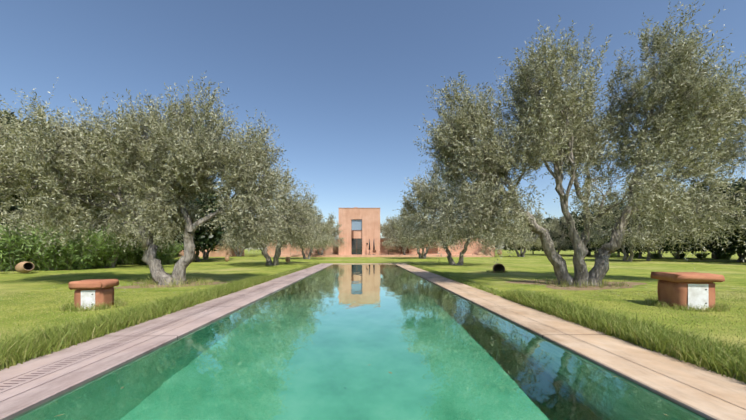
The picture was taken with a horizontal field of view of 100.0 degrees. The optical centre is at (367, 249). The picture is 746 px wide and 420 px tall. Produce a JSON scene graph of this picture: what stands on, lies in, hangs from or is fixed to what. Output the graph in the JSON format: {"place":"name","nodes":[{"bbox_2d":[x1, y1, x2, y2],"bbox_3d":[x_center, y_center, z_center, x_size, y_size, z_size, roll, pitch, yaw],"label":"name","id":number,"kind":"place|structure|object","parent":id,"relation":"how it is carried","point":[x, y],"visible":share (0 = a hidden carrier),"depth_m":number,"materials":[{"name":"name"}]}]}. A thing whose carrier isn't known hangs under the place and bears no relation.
{"place":"outdoors","nodes":[
{"label":"outdoors","id":0,"kind":"place"},
{"bbox_2d":[0,249,745,383],"bbox_3d":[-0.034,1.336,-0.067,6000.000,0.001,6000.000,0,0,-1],"label":"lawn","id":1,"kind":"structure","parent":0,"point":[536,265],"depth_m":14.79,"materials":[{"name":"green plant"}]},
{"bbox_2d":[0,109,30,223],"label":"belt tree","id":2,"kind":"object","parent":1,"relation":"on","point":[11,186],"visible":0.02,"depth_m":23.98,"materials":[{"name":"green plant"}]},
{"bbox_2d":[15,261,34,272],"bbox_3d":[-18.723,0.995,17.076,0.814,0.660,0.660,-11,-4,19],"label":"clay pot","id":3,"kind":"object","parent":1,"relation":"on","point":[24,267],"visible":0.98,"depth_m":16.90,"materials":[{"name":"ceramic"}]},
{"bbox_2d":[0,218,63,271],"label":"shrub","id":4,"kind":"object","parent":1,"relation":"on","point":[10,257],"visible":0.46,"depth_m":18.77,"materials":[{"name":"green plant"}]},
{"bbox_2d":[0,111,104,228],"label":"belt tree","id":5,"kind":"object","parent":1,"relation":"on","point":[17,201],"depth_m":24.61,"materials":[{"name":"green plant"}]},
{"bbox_2d":[0,220,104,258],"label":"shrub","id":6,"kind":"object","parent":1,"relation":"on","point":[26,233],"depth_m":19.75,"materials":[{"name":"green plant"}]},
{"bbox_2d":[1,220,123,270],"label":"shrub","id":7,"kind":"object","parent":1,"relation":"on","point":[51,259],"visible":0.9,"depth_m":19.59,"materials":[{"name":"green plant"}]},
{"bbox_2d":[0,156,178,267],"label":"olive tree","id":8,"kind":"object","parent":1,"relation":"on","point":[94,225],"visible":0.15,"depth_m":21.30,"materials":[{"name":"green plant"}]},
{"bbox_2d":[68,279,118,308],"bbox_3d":[-6.297,1.049,7.229,0.676,0.674,0.681,0,0,-10],"label":"equipment box","id":9,"kind":"object","parent":1,"relation":"on","point":[92,291],"visible":0.77,"depth_m":6.99,"materials":[{"name":"ceramic"}]},
{"bbox_2d":[56,227,136,268],"bbox_3d":[-19.756,0.077,22.353,5.505,3.328,4.997,0,0,-9],"label":"shrub","id":10,"kind":"object","parent":1,"relation":"on","point":[101,262],"visible":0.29,"depth_m":21.97,"materials":[{"name":"green plant"}]},
{"bbox_2d":[116,238,141,264],"bbox_3d":[-21.025,0.217,27.538,4.442,2.958,4.893,0,0,7],"label":"shrub","id":11,"kind":"object","parent":1,"relation":"on","point":[130,259],"visible":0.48,"depth_m":26.81,"materials":[{"name":"green plant"}]},
{"bbox_2d":[92,167,176,244],"bbox_3d":[-22.489,-3.960,30.135,8.726,10.981,9.198,0,0,-8],"label":"belt tree","id":12,"kind":"object","parent":1,"relation":"on","point":[123,216],"depth_m":27.38,"materials":[{"name":"green plant"}]},
{"bbox_2d":[0,72,302,284],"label":"olive tree","id":13,"kind":"object","parent":1,"relation":"on","point":[61,165],"visible":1,"depth_m":11.26,"materials":[{"name":"green plant"}]},
{"bbox_2d":[129,240,183,264],"bbox_3d":[-18.412,0.310,27.407,4.485,2.712,4.071,0,0,23],"label":"shrub","id":14,"kind":"object","parent":1,"relation":"on","point":[164,257],"visible":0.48,"depth_m":27.15,"materials":[{"name":"green plant"}]},
{"bbox_2d":[0,263,333,419],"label":"pool coping","id":15,"kind":"object","parent":1,"relation":"on","point":[15,405],"visible":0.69,"depth_m":3.96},
{"bbox_2d":[0,265,321,401],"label":"pool drain slots","id":16,"kind":"object","parent":15,"relation":"on","point":[146,332],"visible":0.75,"depth_m":4.02,"materials":[{"name":"grey stone"}]},
{"bbox_2d":[114,281,230,288],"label":"soil","id":17,"kind":"structure","parent":1,"relation":"on","point":[152,286],"depth_m":11.49,"materials":[{"name":"brown soil"}]},
{"bbox_2d":[170,181,231,261],"bbox_3d":[-18.122,-3.695,33.404,8.290,10.432,8.738,0,0,-23],"label":"belt tree","id":18,"kind":"object","parent":1,"relation":"on","point":[202,240],"visible":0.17,"depth_m":31.97,"materials":[{"name":"green plant"}]},
{"bbox_2d":[181,201,239,259],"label":"olive tree","id":19,"kind":"object","parent":1,"relation":"on","point":[205,255],"visible":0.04,"depth_m":40.78,"materials":[{"name":"green plant"}]},
{"bbox_2d":[216,220,260,256],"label":"olive tree","id":20,"kind":"object","parent":1,"relation":"on","point":[238,254],"visible":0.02,"depth_m":56.40,"materials":[{"name":"green plant"}]},
{"bbox_2d":[216,162,336,264],"bbox_3d":[-7.727,-3.041,26.350,9.086,9.518,10.032,0,0,-25],"label":"olive tree","id":21,"kind":"object","parent":1,"relation":"on","point":[308,235],"visible":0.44,"depth_m":25.68,"materials":[{"name":"green plant"}]},
{"bbox_2d":[274,197,336,258],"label":"olive tree","id":22,"kind":"object","parent":1,"relation":"on","point":[328,237],"visible":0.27,"depth_m":41.98,"materials":[{"name":"green plant"}]},
{"bbox_2d":[296,210,348,254],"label":"olive tree","id":23,"kind":"object","parent":1,"relation":"on","point":[331,221],"visible":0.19,"depth_m":53.86,"materials":[{"name":"green plant"}]},
{"bbox_2d":[322,220,338,239],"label":"olive tree","id":24,"kind":"object","parent":1,"relation":"on","point":[335,231],"visible":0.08,"depth_m":64.78,"materials":[{"name":"green plant"}]},
{"bbox_2d":[179,207,494,256],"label":"house walls","id":25,"kind":"structure","parent":1,"relation":"on","point":[370,218],"depth_m":57.94,"materials":[{"name":"orange paint"}]},
{"bbox_2d":[351,219,361,238],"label":"house window frames","id":26,"kind":"structure","parent":25,"relation":"in","point":[352,234],"depth_m":58.12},
{"bbox_2d":[352,220,361,229],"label":"window","id":27,"kind":"structure","parent":26,"relation":"in","point":[356,224],"depth_m":58.21,"materials":[{"name":"glass"}]},
{"bbox_2d":[352,239,361,253],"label":"door","id":28,"kind":"structure","parent":25,"relation":"in","point":[356,246],"depth_m":58.21,"materials":[{"name":"black glass"}]},
{"bbox_2d":[388,250,400,254],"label":"terrace bench","id":29,"kind":"object","parent":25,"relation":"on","point":[394,251],"depth_m":57.78,"materials":[{"name":"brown wood"}]},
{"bbox_2d":[40,275,742,295],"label":"leaf litter","id":30,"kind":"object","parent":1,"relation":"on","point":[471,286],"visible":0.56,"depth_m":11.12,"materials":[{"name":"brown plant"}]},
{"bbox_2d":[380,215,405,237],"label":"olive tree","id":31,"kind":"object","parent":1,"relation":"on","point":[387,220],"visible":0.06,"depth_m":65.24,"materials":[{"name":"green plant"}]},
{"bbox_2d":[375,214,420,254],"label":"olive tree","id":32,"kind":"object","parent":1,"relation":"on","point":[391,231],"visible":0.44,"depth_m":57.04,"materials":[{"name":"green plant"}]},
{"bbox_2d":[392,204,455,258],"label":"olive tree","id":33,"kind":"object","parent":1,"relation":"on","point":[404,217],"visible":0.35,"depth_m":43.46,"materials":[{"name":"green plant"}]},
{"bbox_2d":[394,151,540,264],"bbox_3d":[7.830,-3.307,26.202,10.622,9.874,11.044,0,0,-18],"label":"olive tree","id":34,"kind":"object","parent":1,"relation":"on","point":[419,194],"visible":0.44,"depth_m":25.53,"materials":[{"name":"green plant"}]},
{"bbox_2d":[493,263,504,272],"bbox_3d":[7.461,1.096,17.881,0.650,0.650,0.500,0,7,11],"label":"clay pot","id":35,"kind":"object","parent":1,"relation":"on","point":[498,267],"visible":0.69,"depth_m":17.93,"materials":[{"name":"ceramic"}]},
{"bbox_2d":[503,226,529,253],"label":"belt tree","id":36,"kind":"object","parent":1,"relation":"on","point":[505,248],"visible":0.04,"depth_m":85.85,"materials":[{"name":"green plant"}]},
{"bbox_2d":[492,209,550,256],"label":"olive tree","id":37,"kind":"object","parent":1,"relation":"on","point":[531,240],"visible":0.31,"depth_m":53.30,"materials":[{"name":"green plant"}]},
{"bbox_2d":[522,229,542,253],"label":"belt tree","id":38,"kind":"object","parent":1,"relation":"on","point":[533,249],"visible":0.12,"depth_m":84.30,"materials":[{"name":"green plant"}]},
{"bbox_2d":[533,217,560,250],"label":"belt tree","id":39,"kind":"object","parent":1,"relation":"on","point":[547,222],"visible":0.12,"depth_m":74.17,"materials":[{"name":"green plant"}]},
{"bbox_2d":[535,214,578,252],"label":"olive tree","id":40,"kind":"object","parent":1,"relation":"on","point":[555,232],"visible":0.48,"depth_m":63.73,"materials":[{"name":"green plant"}]},
{"bbox_2d":[558,217,570,250],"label":"belt tree","id":41,"kind":"object","parent":1,"relation":"on","point":[560,220],"visible":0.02,"depth_m":67.01,"materials":[{"name":"green plant"}]},
{"bbox_2d":[395,263,745,419],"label":"pool coping","id":42,"kind":"object","parent":1,"relation":"on","point":[700,402],"visible":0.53,"depth_m":3.67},
{"bbox_2d":[417,271,743,408],"bbox_3d":[2.977,1.302,12.513,0.008,0.001,33.100,0,0,-1],"label":"pool coping joint","id":43,"kind":"object","parent":42,"relation":"on","point":[622,357],"visible":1,"depth_m":3.58,"materials":[{"name":"brown"}]},
{"bbox_2d":[507,280,646,289],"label":"soil","id":44,"kind":"structure","parent":1,"relation":"on","point":[631,284],"depth_m":11.49,"materials":[{"name":"brown soil"}]},
{"bbox_2d":[559,211,597,251],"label":"belt tree","id":45,"kind":"object","parent":1,"relation":"on","point":[576,217],"depth_m":63.88,"materials":[{"name":"green plant"}]},
{"bbox_2d":[413,0,745,285],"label":"olive tree","id":46,"kind":"object","parent":1,"relation":"on","point":[553,128],"visible":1,"depth_m":11.27,"materials":[{"name":"green plant"}]},
{"bbox_2d":[567,203,616,256],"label":"belt tree","id":47,"kind":"object","parent":1,"relation":"on","point":[591,239],"visible":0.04,"depth_m":55.92,"materials":[{"name":"green plant"}]},
{"bbox_2d":[593,207,624,256],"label":"belt tree","id":48,"kind":"object","parent":1,"relation":"on","point":[618,255],"visible":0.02,"depth_m":53.00,"materials":[{"name":"green plant"}]},
{"bbox_2d":[571,175,678,261],"bbox_3d":[29.160,-3.054,34.052,10.324,9.329,10.099,0,0,2],"label":"olive tree","id":49,"kind":"object","parent":1,"relation":"on","point":[625,239],"visible":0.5,"depth_m":34.00,"materials":[{"name":"green plant"}]},
{"bbox_2d":[609,240,653,258],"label":"belt tree","id":50,"kind":"object","parent":1,"relation":"on","point":[640,256],"visible":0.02,"depth_m":45.20,"materials":[{"name":"green plant"}]},
{"bbox_2d":[614,192,686,260],"bbox_3d":[32.348,-2.636,36.474,6.544,8.236,6.898,0,0,-38],"label":"belt tree","id":51,"kind":"object","parent":1,"relation":"on","point":[664,248],"visible":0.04,"depth_m":36.17,"materials":[{"name":"green plant"}]},
{"bbox_2d":[650,252,661,258],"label":"shrub","id":52,"kind":"object","parent":1,"relation":"on","point":[656,255],"visible":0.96,"depth_m":44.85,"materials":[{"name":"green plant"}]},
{"bbox_2d":[672,252,687,257],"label":"shrub","id":53,"kind":"object","parent":1,"relation":"on","point":[681,255],"visible":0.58,"depth_m":46.82,"materials":[{"name":"green plant"}]},
{"bbox_2d":[650,272,724,309],"bbox_3d":[7.375,0.967,7.266,0.986,0.838,0.861,0,0,9],"label":"equipment box","id":54,"kind":"object","parent":1,"relation":"on","point":[681,289],"visible":0.88,"depth_m":6.98,"materials":[{"name":"ceramic"}]},
{"bbox_2d":[665,214,709,258],"bbox_3d":[40.572,-2.965,40.902,7.027,8.922,7.592,0,0,7],"label":"belt tree","id":55,"kind":"object","parent":1,"relation":"on","point":[676,250],"visible":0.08,"depth_m":39.12,"materials":[{"name":"green plant"}]},
{"bbox_2d":[694,252,708,258],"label":"shrub","id":56,"kind":"object","parent":1,"relation":"on","point":[699,255],"visible":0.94,"depth_m":45.00,"materials":[{"name":"green plant"}]},
{"bbox_2d":[692,181,732,258],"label":"belt tree","id":57,"kind":"object","parent":1,"relation":"on","point":[715,243],"visible":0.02,"depth_m":42.64,"materials":[{"name":"green plant"}]},
{"bbox_2d":[691,181,743,261],"bbox_3d":[39.569,-2.971,33.004,7.480,8.931,7.097,0,0,0],"label":"belt tree","id":58,"kind":"object","parent":1,"relation":"on","point":[740,258],"depth_m":32.78,"materials":[{"name":"green plant"}]},
{"bbox_2d":[697,194,745,262],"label":"belt tree","id":59,"kind":"object","parent":1,"relation":"on","point":[725,252],"visible":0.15,"depth_m":31.90,"materials":[{"name":"green plant"}]},
{"bbox_2d":[716,253,735,258],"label":"shrub","id":60,"kind":"object","parent":1,"relation":"on","point":[723,256],"visible":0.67,"depth_m":41.32,"materials":[{"name":"green plant"}]},
{"bbox_2d":[711,180,745,253],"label":"belt tree","id":61,"kind":"object","parent":1,"relation":"on","point":[739,247],"visible":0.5,"depth_m":30.26,"materials":[{"name":"green plant"}]},
{"bbox_3d":[-0.153,2.101,11.932,5.550,1.490,32.000,0,0,-1],"label":"pool","id":62,"kind":"object","parent":1,"relation":"in","visible":0},
{"bbox_2d":[9,264,708,419],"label":"pool water","id":63,"kind":"structure","parent":62,"relation":"in","point":[334,342],"depth_m":3.47,"materials":[{"name":"teal liquid"}]},
{"bbox_2d":[334,263,394,263],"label":"pool coping ends","id":64,"kind":"object","parent":62,"relation":"on","point":[364,263],"visible":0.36,"depth_m":28.65,"materials":[{"name":"beige stone"}]},
{"bbox_2d":[0,0,745,248],"label":"sky","id":65,"kind":"structure","parent":0,"point":[343,83],"materials":[{"name":"blue"}]},
{"bbox_2d":[315,243,437,252],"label":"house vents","id":66,"kind":"object","parent":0,"point":[429,251],"visible":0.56,"depth_m":59.52,"materials":[{"name":"brown"}]}
]}

